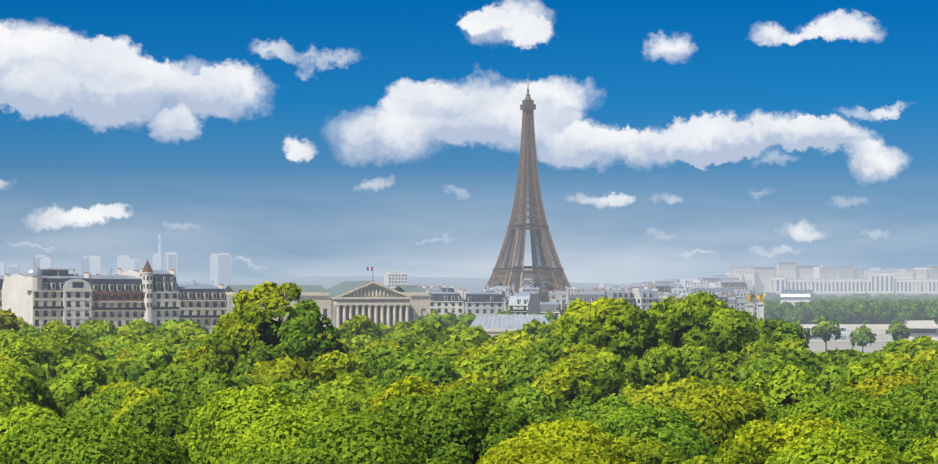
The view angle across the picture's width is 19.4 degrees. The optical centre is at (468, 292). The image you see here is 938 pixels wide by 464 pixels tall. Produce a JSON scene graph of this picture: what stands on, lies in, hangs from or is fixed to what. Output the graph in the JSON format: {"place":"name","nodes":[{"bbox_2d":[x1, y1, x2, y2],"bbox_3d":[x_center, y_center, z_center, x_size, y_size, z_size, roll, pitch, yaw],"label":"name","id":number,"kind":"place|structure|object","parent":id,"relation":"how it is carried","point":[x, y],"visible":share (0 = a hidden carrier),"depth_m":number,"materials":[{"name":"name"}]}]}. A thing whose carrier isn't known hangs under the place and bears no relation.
{"place":"outdoors","nodes":[
{"label":"outdoors","id":0,"kind":"place"},
{"bbox_2d":[384,271,406,287],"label":"white tower block","id":1,"kind":"structure","parent":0,"point":[393,279],"depth_m":2500.26,"materials":[{"name":"white concrete"}]},
{"bbox_2d":[178,276,617,291],"bbox_3d":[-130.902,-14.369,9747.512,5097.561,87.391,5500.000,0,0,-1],"label":"distant hills","id":2,"kind":"structure","parent":0,"point":[458,283],"depth_m":9059.17,"materials":[{"name":"grey"}]},
{"bbox_2d":[0,0,937,283],"label":"sky","id":3,"kind":"structure","parent":0,"point":[677,139],"materials":[{"name":"blue"}]},
{"bbox_2d":[803,342,892,352],"bbox_3d":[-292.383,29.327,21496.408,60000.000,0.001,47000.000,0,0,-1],"label":"ground","id":4,"kind":"structure","parent":0,"point":[814,347],"depth_m":1486.39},
{"bbox_2d":[0,259,227,333],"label":"apartment block","id":5,"kind":"structure","parent":4,"relation":"on","point":[35,296],"depth_m":963.78,"materials":[{"name":"beige stone"}]},
{"bbox_2d":[0,235,230,288],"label":"distant high-rise buildings","id":6,"kind":"structure","parent":4,"relation":"on","point":[220,268],"depth_m":4945.88,"materials":[{"name":"concrete"}]},
{"bbox_2d":[225,267,430,327],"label":"neoclassical palace","id":7,"kind":"structure","parent":4,"relation":"on","point":[342,302],"depth_m":1200.30,"materials":[{"name":"beige stone"}]},
{"bbox_2d":[0,281,937,419],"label":"trees","id":8,"kind":"object","parent":4,"relation":"on","point":[651,357],"visible":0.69,"depth_m":434.14,"materials":[{"name":"green plant"}]},
{"bbox_2d":[0,364,937,463],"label":"trees","id":9,"kind":"object","parent":4,"relation":"on","point":[890,419],"visible":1,"depth_m":210.15,"materials":[{"name":"green plant"}]},
{"bbox_2d":[469,314,549,336],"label":"pavilion with zinc roof","id":10,"kind":"structure","parent":4,"relation":"on","point":[492,325],"depth_m":1002.84,"materials":[{"name":"grey metal"}]},
{"bbox_2d":[485,79,570,290],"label":"eiffel tower","id":11,"kind":"structure","parent":4,"relation":"on","point":[551,274],"depth_m":3651.72,"materials":[{"name":"metal"}]},
{"bbox_2d":[387,261,937,318],"bbox_3d":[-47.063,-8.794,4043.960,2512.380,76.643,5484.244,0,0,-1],"label":"city buildings","id":12,"kind":"structure","parent":4,"relation":"on","point":[643,295],"depth_m":1863.81,"materials":[{"name":"beige stone"}]},
{"bbox_2d":[417,293,937,351],"bbox_3d":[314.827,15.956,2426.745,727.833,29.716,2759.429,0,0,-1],"label":"trees","id":13,"kind":"object","parent":4,"relation":"on","point":[826,313],"visible":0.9,"depth_m":2004.84,"materials":[{"name":"green plant"}]},
{"bbox_2d":[671,288,812,306],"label":"buildings","id":14,"kind":"structure","parent":4,"relation":"on","point":[792,296],"depth_m":2248.25,"materials":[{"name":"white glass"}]},
{"bbox_2d":[745,294,765,319],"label":"bridge columns","id":15,"kind":"structure","parent":4,"relation":"on","point":[760,309],"depth_m":1917.13,"materials":[{"name":"beige stone"}]},
{"bbox_2d":[741,273,776,299],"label":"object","id":16,"kind":"structure","parent":4,"relation":"on","point":[773,295],"depth_m":3301.38,"materials":[{"name":"beige stone"}]},
{"bbox_2d":[770,272,937,296],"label":"long colonnaded building","id":17,"kind":"structure","parent":4,"relation":"on","point":[877,283],"depth_m":3892.49,"materials":[{"name":"beige stone"}]},
{"bbox_2d":[801,324,937,341],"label":"quay walls","id":18,"kind":"structure","parent":4,"relation":"on","point":[879,328],"depth_m":1978.26,"materials":[{"name":"beige stone"}]},
{"bbox_2d":[804,333,893,341],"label":"seine river","id":19,"kind":"structure","parent":0,"point":[882,336],"depth_m":1779.31,"materials":[{"name":"liquid"}]},
{"bbox_2d":[804,326,937,333],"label":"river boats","id":20,"kind":"object","parent":19,"relation":"on","point":[843,330],"visible":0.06,"depth_m":1944.12,"materials":[{"name":"white glass"}]},
{"bbox_2d":[904,319,937,340],"bbox_3d":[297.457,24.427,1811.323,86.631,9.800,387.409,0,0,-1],"label":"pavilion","id":21,"kind":"structure","parent":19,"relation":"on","point":[920,328],"depth_m":1648.79,"materials":[{"name":"stone"}]}
]}

